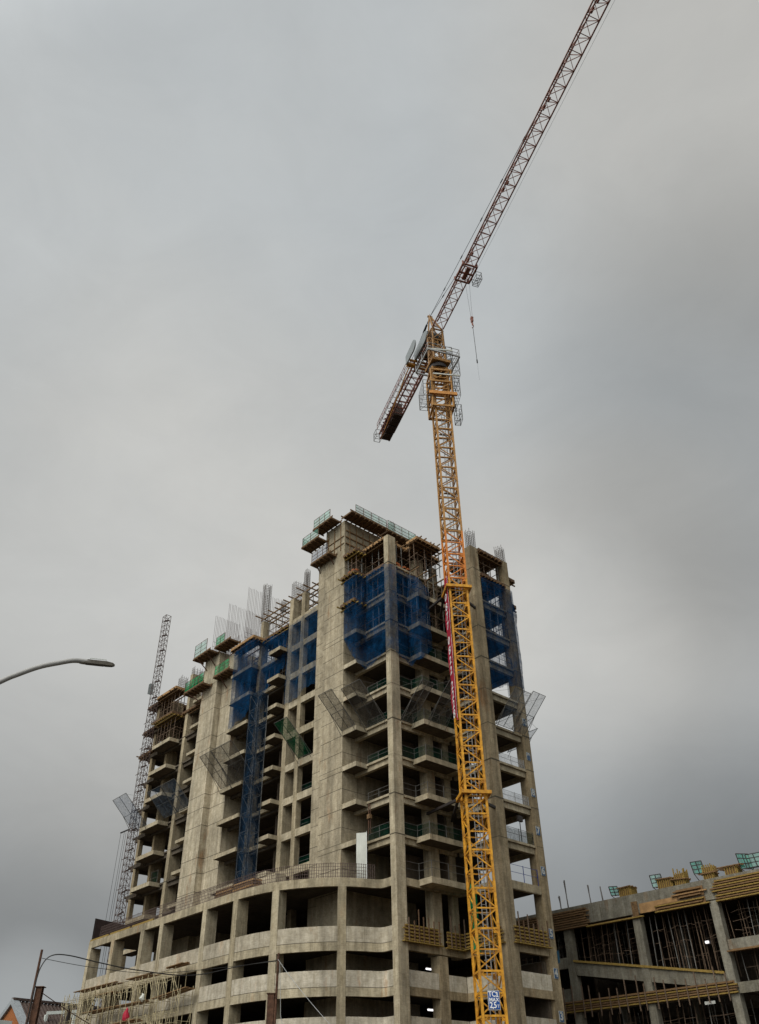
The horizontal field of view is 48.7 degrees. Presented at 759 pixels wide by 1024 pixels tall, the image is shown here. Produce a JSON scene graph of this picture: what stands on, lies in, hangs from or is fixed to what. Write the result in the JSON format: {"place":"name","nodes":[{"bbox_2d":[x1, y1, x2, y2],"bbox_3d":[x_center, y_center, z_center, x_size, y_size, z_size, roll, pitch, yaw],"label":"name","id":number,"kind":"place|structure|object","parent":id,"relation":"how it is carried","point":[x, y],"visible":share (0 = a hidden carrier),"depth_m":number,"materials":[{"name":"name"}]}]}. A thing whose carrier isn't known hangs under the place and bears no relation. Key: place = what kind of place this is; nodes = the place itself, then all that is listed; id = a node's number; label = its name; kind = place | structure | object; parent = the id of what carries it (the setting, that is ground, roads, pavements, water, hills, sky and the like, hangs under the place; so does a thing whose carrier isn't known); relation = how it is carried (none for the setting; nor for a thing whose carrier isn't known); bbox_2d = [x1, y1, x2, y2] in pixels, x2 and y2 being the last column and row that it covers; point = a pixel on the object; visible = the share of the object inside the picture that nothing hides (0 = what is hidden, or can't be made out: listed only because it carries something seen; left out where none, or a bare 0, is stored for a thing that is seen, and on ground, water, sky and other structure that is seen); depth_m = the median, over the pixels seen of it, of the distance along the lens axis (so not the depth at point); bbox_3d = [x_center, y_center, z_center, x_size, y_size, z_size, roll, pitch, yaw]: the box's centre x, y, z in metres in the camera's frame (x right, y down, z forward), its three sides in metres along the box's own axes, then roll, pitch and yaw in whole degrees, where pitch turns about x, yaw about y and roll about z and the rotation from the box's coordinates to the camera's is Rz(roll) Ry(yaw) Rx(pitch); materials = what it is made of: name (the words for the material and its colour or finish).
{"place":"outdoors","nodes":[
{"label":"outdoors","id":0,"kind":"place"},
{"bbox_2d":[0,997,100,1023],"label":"brick house","id":1,"kind":"structure","parent":0,"point":[15,1010],"depth_m":91.08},
{"bbox_2d":[0,658,114,683],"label":"street lamp","id":2,"kind":"object","parent":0,"point":[100,663],"visible":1,"depth_m":12.24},
{"bbox_2d":[234,691,268,883],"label":"scaffold tower","id":3,"kind":"structure","parent":0,"point":[250,808],"depth_m":78.73,"materials":[{"name":"metal"}]},
{"bbox_2d":[0,0,758,1013],"label":"sky","id":4,"kind":"structure","parent":0,"point":[230,229],"materials":[{"name":"grey"}]},
{"label":"ground","id":5,"kind":"structure","parent":0,"visible":0},
{"bbox_2d":[25,949,42,1023],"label":"pipe post","id":6,"kind":"object","parent":5,"relation":"on","point":[39,961],"visible":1,"depth_m":28.08,"materials":[{"name":"metal"}]},
{"bbox_2d":[26,954,276,1023],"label":"cable","id":7,"kind":"object","parent":6,"relation":"attached to","point":[124,968],"visible":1,"depth_m":30.05,"materials":[{"name":"rubber"}]},
{"bbox_2d":[42,958,275,972],"bbox_3d":[-7.862,17.057,31.811,0.163,1.148,10.510,-30,-46,32],"label":"cable","id":8,"kind":"object","parent":6,"relation":"attached to","point":[166,972],"visible":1,"depth_m":30.60,"materials":[{"name":"rubber"}]},
{"bbox_2d":[29,986,45,1023],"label":"steel post","id":9,"kind":"object","parent":5,"relation":"on","point":[36,1006],"visible":1,"depth_m":27.75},
{"bbox_2d":[60,981,122,1023],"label":"frame scaffold","id":10,"kind":"object","parent":5,"relation":"on","point":[104,993],"visible":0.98,"depth_m":74.11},
{"bbox_2d":[94,614,170,1008],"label":"hoist mast","id":11,"kind":"object","parent":5,"relation":"on","point":[150,687],"visible":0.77,"depth_m":97.56,"materials":[{"name":"metal"}]},
{"bbox_2d":[109,973,159,1023],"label":"frame scaffold","id":12,"kind":"object","parent":5,"relation":"on","point":[135,979],"visible":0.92,"depth_m":69.78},
{"bbox_2d":[111,1010,176,1023],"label":"frame scaffold","id":13,"kind":"object","parent":5,"relation":"on","point":[130,1021],"visible":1,"depth_m":65.30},
{"bbox_2d":[147,962,194,1023],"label":"frame scaffold","id":14,"kind":"object","parent":5,"relation":"on","point":[180,990],"visible":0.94,"depth_m":66.33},
{"bbox_2d":[266,993,274,1023],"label":"steel post","id":15,"kind":"object","parent":5,"relation":"on","point":[270,1008],"visible":1,"depth_m":34.33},
{"bbox_2d":[273,953,279,1023],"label":"pipe post","id":16,"kind":"object","parent":5,"relation":"on","point":[276,988],"visible":1,"depth_m":34.73,"materials":[{"name":"metal"}]},
{"bbox_2d":[75,520,565,1023],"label":"tower building","id":17,"kind":"structure","parent":5,"relation":"on","point":[348,955],"depth_m":71.97,"materials":[{"name":"concrete"}]},
{"bbox_2d":[92,918,131,938],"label":"tarp screen","id":18,"kind":"object","parent":17,"relation":"on","point":[99,924],"visible":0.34,"depth_m":82.86,"materials":[{"name":"fabric"}]},
{"bbox_2d":[113,793,146,831],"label":"catch net","id":19,"kind":"object","parent":17,"relation":"attached to","point":[129,812],"visible":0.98,"depth_m":94.60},
{"bbox_2d":[156,713,184,744],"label":"falsework","id":20,"kind":"object","parent":17,"relation":"on","point":[169,730],"visible":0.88,"depth_m":100.26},
{"bbox_2d":[152,710,182,727],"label":"formwork deck","id":21,"kind":"structure","parent":20,"relation":"on","point":[167,715],"depth_m":100.54,"materials":[{"name":"brown wood"}]},
{"bbox_2d":[160,689,187,717],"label":"falsework","id":22,"kind":"object","parent":17,"relation":"on","point":[177,703],"visible":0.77,"depth_m":102.49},
{"bbox_2d":[155,686,184,705],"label":"formwork deck","id":23,"kind":"structure","parent":22,"relation":"on","point":[168,693],"depth_m":102.83,"materials":[{"name":"brown wood"}]},
{"bbox_2d":[100,873,255,934],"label":"rebar fence","id":24,"kind":"object","parent":17,"relation":"on","point":[131,923],"visible":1,"depth_m":72.07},
{"bbox_2d":[183,671,212,701],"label":"work platform","id":25,"kind":"structure","parent":17,"relation":"attached to","point":[195,687],"depth_m":95.93,"materials":[{"name":"green wood"}]},
{"bbox_2d":[193,638,219,670],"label":"work platform","id":26,"kind":"structure","parent":17,"relation":"attached to","point":[205,656],"depth_m":97.55,"materials":[{"name":"brown wood"}]},
{"bbox_2d":[200,751,231,792],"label":"catch net","id":27,"kind":"object","parent":17,"relation":"attached to","point":[216,772],"visible":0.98,"depth_m":84.22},
{"bbox_2d":[213,657,237,687],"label":"work platform","id":28,"kind":"structure","parent":17,"relation":"attached to","point":[223,670],"depth_m":93.89,"materials":[{"name":"fabric"}]},
{"bbox_2d":[214,633,240,651],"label":"work platform","id":29,"kind":"structure","parent":17,"relation":"attached to","point":[223,644],"depth_m":96.16,"materials":[{"name":"brown wood"}]},
{"bbox_2d":[211,740,244,787],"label":"catch net","id":30,"kind":"object","parent":17,"relation":"attached to","point":[227,754],"visible":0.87,"depth_m":82.60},
{"bbox_2d":[212,617,256,655],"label":"rebar mat","id":31,"kind":"object","parent":17,"relation":"attached to","point":[230,630],"visible":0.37,"depth_m":102.20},
{"bbox_2d":[216,878,261,896],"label":"timber stack","id":32,"kind":"object","parent":17,"relation":"on","point":[247,886],"visible":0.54,"depth_m":67.47,"materials":[{"name":"orange wood"}]},
{"bbox_2d":[231,634,263,655],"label":"formwork deck","id":33,"kind":"structure","parent":17,"relation":"on","point":[243,643],"depth_m":93.13,"materials":[{"name":"brown wood"}]},
{"bbox_2d":[224,605,273,660],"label":"rebar mat","id":34,"kind":"object","parent":17,"relation":"on","point":[243,627],"visible":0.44,"depth_m":100.38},
{"bbox_2d":[228,631,286,728],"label":"safety net","id":35,"kind":"object","parent":17,"relation":"attached to","point":[243,677],"visible":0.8,"depth_m":89.57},
{"bbox_2d":[260,585,271,623],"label":"rebar cage","id":36,"kind":"object","parent":17,"relation":"on","point":[267,599],"visible":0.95,"depth_m":96.41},
{"bbox_2d":[244,590,288,649],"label":"rebar mat","id":37,"kind":"object","parent":17,"relation":"attached to","point":[261,614],"visible":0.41,"depth_m":97.90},
{"bbox_2d":[259,873,285,884],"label":"block pallet","id":38,"kind":"object","parent":17,"relation":"on","point":[276,876],"visible":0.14,"depth_m":66.76,"materials":[{"name":"concrete"}]},
{"bbox_2d":[261,623,288,645],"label":"formwork deck","id":39,"kind":"structure","parent":17,"relation":"on","point":[282,629],"depth_m":90.81,"materials":[{"name":"brown wood"}]},
{"bbox_2d":[255,582,318,626],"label":"formwork deck","id":40,"kind":"structure","parent":17,"relation":"on","point":[317,584],"depth_m":92.86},
{"bbox_2d":[267,588,318,635],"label":"falsework","id":41,"kind":"object","parent":17,"relation":"on","point":[289,616],"visible":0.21,"depth_m":92.70,"materials":[{"name":"metal"}]},
{"bbox_2d":[274,717,312,762],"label":"catch net","id":42,"kind":"object","parent":17,"relation":"attached to","point":[293,735],"visible":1,"depth_m":77.85,"materials":[{"name":"green fabric"}]},
{"bbox_2d":[301,527,327,553],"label":"work platform","id":43,"kind":"structure","parent":17,"relation":"attached to","point":[313,544],"depth_m":88.77,"materials":[{"name":"brown wood"}]},
{"bbox_2d":[255,862,374,885],"bbox_3d":[-5.182,27.955,64.785,9.568,1.149,1.426,-7,-38,7],"label":"rebar fence","id":44,"kind":"object","parent":17,"relation":"on","point":[335,869],"visible":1,"depth_m":64.42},
{"bbox_2d":[310,543,336,572],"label":"work platform","id":45,"kind":"structure","parent":17,"relation":"attached to","point":[322,559],"depth_m":86.60,"materials":[{"name":"brown wood"}]},
{"bbox_2d":[313,509,341,536],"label":"work platform","id":46,"kind":"structure","parent":17,"relation":"on","point":[328,524],"depth_m":88.36,"materials":[{"name":"brown wood"}]},
{"bbox_2d":[318,689,354,734],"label":"catch net","id":47,"kind":"object","parent":17,"relation":"attached to","point":[338,711],"visible":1,"depth_m":72.97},
{"bbox_2d":[325,525,370,553],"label":"panel formwork","id":48,"kind":"object","parent":17,"relation":"attached to","point":[356,541],"visible":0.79,"depth_m":87.12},
{"bbox_2d":[337,597,366,614],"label":"formwork deck","id":49,"kind":"structure","parent":17,"relation":"on","point":[343,605],"depth_m":80.37,"materials":[{"name":"brown wood"}]},
{"bbox_2d":[347,576,363,599],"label":"falsework","id":50,"kind":"object","parent":17,"relation":"on","point":[353,588],"visible":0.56,"depth_m":82.07,"materials":[{"name":"metal"}]},
{"bbox_2d":[338,569,365,586],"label":"formwork deck","id":51,"kind":"structure","parent":50,"relation":"on","point":[344,578],"depth_m":82.25,"materials":[{"name":"brown wood"}]},
{"bbox_2d":[347,547,364,571],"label":"falsework","id":52,"kind":"object","parent":17,"relation":"on","point":[353,564],"visible":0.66,"depth_m":83.68,"materials":[{"name":"metal"}]},
{"bbox_2d":[343,547,365,562],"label":"formwork deck","id":53,"kind":"structure","parent":52,"relation":"on","point":[352,553],"depth_m":83.96,"materials":[{"name":"brown wood"}]},
{"bbox_2d":[356,831,366,878],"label":"white cladding sheet","id":54,"kind":"object","parent":17,"relation":"on","point":[361,847],"visible":0.93,"depth_m":65.60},
{"bbox_2d":[341,679,385,732],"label":"catch net","id":55,"kind":"object","parent":17,"relation":"attached to","point":[365,702],"visible":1,"depth_m":72.23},
{"bbox_2d":[341,505,387,536],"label":"work platform","id":56,"kind":"structure","parent":17,"relation":"on","point":[355,517],"depth_m":88.12,"materials":[{"name":"brown wood"}]},
{"bbox_2d":[358,545,383,573],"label":"falsework","id":57,"kind":"object","parent":17,"relation":"on","point":[378,561],"visible":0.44,"depth_m":84.20,"materials":[{"name":"metal"}]},
{"bbox_2d":[360,537,406,568],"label":"formwork deck","id":58,"kind":"structure","parent":57,"relation":"on","point":[375,545],"depth_m":84.44,"materials":[{"name":"brown wood"}]},
{"bbox_2d":[368,747,387,762],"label":"guardrail","id":59,"kind":"object","parent":17,"relation":"on","point":[383,752],"visible":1,"depth_m":70.61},
{"bbox_2d":[368,822,389,840],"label":"guardrail","id":60,"kind":"object","parent":17,"relation":"on","point":[379,829],"visible":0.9,"depth_m":66.82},
{"bbox_2d":[343,563,431,668],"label":"safety net","id":61,"kind":"object","parent":17,"relation":"attached to","point":[390,620],"visible":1,"depth_m":78.13,"materials":[{"name":"fabric"}]},
{"bbox_2d":[378,520,415,547],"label":"work platform","id":62,"kind":"structure","parent":17,"relation":"on","point":[401,540],"depth_m":90.34,"materials":[{"name":"brown wood"}]},
{"bbox_2d":[382,541,437,581],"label":"falsework","id":63,"kind":"object","parent":17,"relation":"on","point":[396,542],"visible":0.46,"depth_m":84.38,"materials":[{"name":"metal"}]},
{"bbox_2d":[397,547,441,571],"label":"formwork deck","id":64,"kind":"structure","parent":63,"relation":"on","point":[405,555],"depth_m":85.57,"materials":[{"name":"brown wood"}]},
{"bbox_2d":[401,679,433,726],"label":"catch net","id":65,"kind":"object","parent":17,"relation":"attached to","point":[413,708],"visible":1,"depth_m":71.91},
{"bbox_2d":[402,909,443,946],"bbox_3d":[3.214,30.968,62.486,4.000,2.275,0.300,28,-46,-32],"label":"wall formwork","id":66,"kind":"object","parent":17,"relation":"attached to","point":[423,935],"depth_m":62.18,"materials":[{"name":"yellow wood"}]},
{"bbox_2d":[399,644,447,662],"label":"guardrail","id":67,"kind":"object","parent":17,"relation":"on","point":[438,654],"visible":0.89,"depth_m":76.69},
{"bbox_2d":[406,540,441,580],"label":"falsework","id":68,"kind":"object","parent":17,"relation":"on","point":[424,558],"visible":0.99,"depth_m":83.41,"materials":[{"name":"metal"}]},
{"bbox_2d":[406,536,441,558],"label":"formwork deck","id":69,"kind":"structure","parent":68,"relation":"on","point":[421,543],"depth_m":83.79,"materials":[{"name":"brown wood"}]},
{"bbox_2d":[400,675,450,694],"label":"guardrail","id":70,"kind":"object","parent":17,"relation":"on","point":[410,683],"visible":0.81,"depth_m":74.54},
{"bbox_2d":[407,566,443,599],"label":"falsework","id":71,"kind":"object","parent":17,"relation":"on","point":[436,583],"visible":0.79,"depth_m":81.87,"materials":[{"name":"metal"}]},
{"bbox_2d":[401,708,454,728],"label":"guardrail","id":72,"kind":"object","parent":17,"relation":"on","point":[426,711],"visible":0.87,"depth_m":72.44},
{"bbox_2d":[411,594,444,631],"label":"falsework","id":73,"kind":"object","parent":17,"relation":"on","point":[437,624],"visible":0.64,"depth_m":79.73,"materials":[{"name":"metal"}]},
{"bbox_2d":[402,743,456,764],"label":"guardrail","id":74,"kind":"object","parent":17,"relation":"on","point":[426,749],"visible":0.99,"depth_m":70.65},
{"bbox_2d":[404,821,462,841],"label":"guardrail","id":75,"kind":"object","parent":17,"relation":"on","point":[418,831],"visible":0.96,"depth_m":66.80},
{"bbox_2d":[428,679,464,730],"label":"catch net","id":76,"kind":"object","parent":17,"relation":"attached to","point":[445,709],"visible":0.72,"depth_m":72.14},
{"bbox_2d":[445,916,467,951],"bbox_3d":[5.904,32.422,64.388,2.400,2.284,0.300,28,-46,-32],"label":"wall formwork","id":77,"kind":"object","parent":17,"relation":"attached to","point":[455,941],"depth_m":64.02,"materials":[{"name":"yellow wood"}]},
{"bbox_2d":[446,548,502,574],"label":"formwork deck","id":78,"kind":"structure","parent":17,"relation":"on","point":[487,558],"depth_m":85.21,"materials":[{"name":"brown wood"}]},
{"bbox_2d":[469,884,480,951],"bbox_3d":[7.301,31.139,64.450,0.743,4.901,0.138,13,-40,-18],"label":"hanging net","id":79,"kind":"object","parent":17,"relation":"hanging from","point":[473,927],"visible":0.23,"depth_m":64.54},
{"bbox_2d":[463,915,505,950],"bbox_3d":[7.855,31.815,63.701,0.300,2.259,4.100,28,-46,-32],"label":"wall formwork","id":80,"kind":"object","parent":17,"relation":"attached to","point":[481,938],"depth_m":63.41,"materials":[{"name":"yellow wood"}]},
{"bbox_2d":[478,572,505,595],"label":"formwork deck","id":81,"kind":"structure","parent":17,"relation":"on","point":[486,576],"depth_m":83.06,"materials":[{"name":"brown wood"}]},
{"bbox_2d":[481,577,524,696],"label":"safety net","id":82,"kind":"object","parent":17,"relation":"attached to","point":[512,635],"visible":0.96,"depth_m":79.48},
{"bbox_2d":[492,687,530,733],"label":"catch net","id":83,"kind":"object","parent":17,"relation":"attached to","point":[512,710],"visible":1,"depth_m":73.29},
{"bbox_2d":[506,826,533,844],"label":"guardrail","id":84,"kind":"object","parent":17,"relation":"on","point":[518,836],"visible":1,"depth_m":68.36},
{"bbox_2d":[512,691,545,739],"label":"catch net","id":85,"kind":"object","parent":17,"relation":"attached to","point":[527,714],"visible":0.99,"depth_m":74.37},
{"bbox_2d":[513,911,552,948],"bbox_3d":[11.567,31.736,63.622,4.200,2.176,0.300,28,-46,-32],"label":"wall formwork","id":86,"kind":"object","parent":17,"relation":"attached to","point":[524,935],"depth_m":63.28,"materials":[{"name":"yellow wood"}]},
{"bbox_2d":[374,0,614,1023],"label":"tower crane","id":87,"kind":"object","parent":5,"relation":"on","point":[429,347],"visible":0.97,"depth_m":76.35,"materials":[{"name":"yellow metal"}]},
{"bbox_2d":[444,575,457,719],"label":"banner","id":88,"kind":"object","parent":87,"relation":"hanging from","point":[450,657],"visible":1,"depth_m":72.62,"materials":[{"name":"red fabric"}]},
{"bbox_2d":[487,990,500,1009],"bbox_3d":[7.668,32.684,56.088,0.820,1.140,0.064,4,-38,-7],"label":"crane sign","id":89,"kind":"object","parent":87,"relation":"attached to","point":[493,999],"visible":1,"depth_m":56.07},
{"bbox_2d":[516,868,758,1023],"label":"parking structure","id":90,"kind":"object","parent":5,"relation":"on","point":[597,977],"visible":0.65,"depth_m":77.69,"materials":[{"name":"grey concrete"}]},
{"bbox_2d":[516,907,589,932],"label":"beam formwork","id":91,"kind":"object","parent":90,"relation":"attached to","point":[570,919],"visible":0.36,"depth_m":78.91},
{"bbox_2d":[526,934,584,963],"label":"falsework","id":92,"kind":"object","parent":90,"relation":"on","point":[561,947],"visible":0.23,"depth_m":80.96,"materials":[{"name":"metal"}]},
{"bbox_2d":[586,915,643,926],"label":"beam formwork","id":93,"kind":"object","parent":90,"relation":"attached to","point":[615,921],"visible":1,"depth_m":75.56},
{"bbox_2d":[580,921,657,964],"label":"falsework","id":94,"kind":"object","parent":90,"relation":"on","point":[611,945],"visible":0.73,"depth_m":77.21,"materials":[{"name":"metal"}]},
{"bbox_2d":[615,885,636,896],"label":"column formwork","id":95,"kind":"object","parent":90,"relation":"on","point":[627,890],"depth_m":76.86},
{"bbox_2d":[562,966,738,1019],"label":"beam formwork","id":96,"kind":"object","parent":90,"relation":"attached to","point":[708,990],"visible":0.92,"depth_m":70.67,"materials":[{"name":"wood"}]},
{"bbox_2d":[639,896,676,912],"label":"plywood sheet","id":97,"kind":"object","parent":90,"relation":"attached to","point":[645,907],"visible":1,"depth_m":73.97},
{"bbox_2d":[654,877,674,888],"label":"column formwork","id":98,"kind":"object","parent":90,"relation":"on","point":[665,882],"depth_m":74.59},
{"bbox_2d":[598,998,756,1023],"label":"falsework","id":99,"kind":"object","parent":90,"relation":"on","point":[697,1022],"visible":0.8,"depth_m":70.43,"materials":[{"name":"metal"}]},
{"bbox_2d":[670,868,690,884],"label":"column formwork","id":100,"kind":"object","parent":90,"relation":"on","point":[681,878],"depth_m":73.92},
{"bbox_2d":[654,896,709,912],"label":"beam formwork","id":101,"kind":"object","parent":90,"relation":"attached to","point":[682,904],"visible":1,"depth_m":72.19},
{"bbox_2d":[671,885,706,899],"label":"beam formwork","id":102,"kind":"object","parent":90,"relation":"attached to","point":[690,892],"visible":1,"depth_m":72.17,"materials":[{"name":"orange wood"}]},
{"bbox_2d":[649,907,741,976],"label":"falsework","id":103,"kind":"object","parent":90,"relation":"on","point":[699,926],"visible":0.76,"depth_m":72.72,"materials":[{"name":"metal"}]},
{"bbox_2d":[689,860,702,880],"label":"screen frame","id":104,"kind":"object","parent":90,"relation":"on","point":[696,866],"visible":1,"depth_m":73.31,"materials":[{"name":"metal"}]},
{"bbox_2d":[698,863,718,879],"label":"column formwork","id":105,"kind":"object","parent":90,"relation":"on","point":[711,871],"depth_m":72.41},
{"bbox_2d":[715,863,743,874],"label":"column formwork","id":106,"kind":"object","parent":90,"relation":"on","point":[731,869],"depth_m":71.20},
{"bbox_2d":[709,871,758,901],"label":"beam formwork","id":107,"kind":"object","parent":90,"relation":"attached to","point":[736,887],"visible":1,"depth_m":69.64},
{"bbox_2d":[724,897,758,937],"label":"falsework","id":108,"kind":"object","parent":90,"relation":"on","point":[754,907],"visible":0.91,"depth_m":69.96,"materials":[{"name":"metal"}]},
{"bbox_2d":[735,853,758,870],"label":"screen frame","id":109,"kind":"object","parent":90,"relation":"on","point":[740,857],"visible":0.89,"depth_m":71.13,"materials":[{"name":"metal"}]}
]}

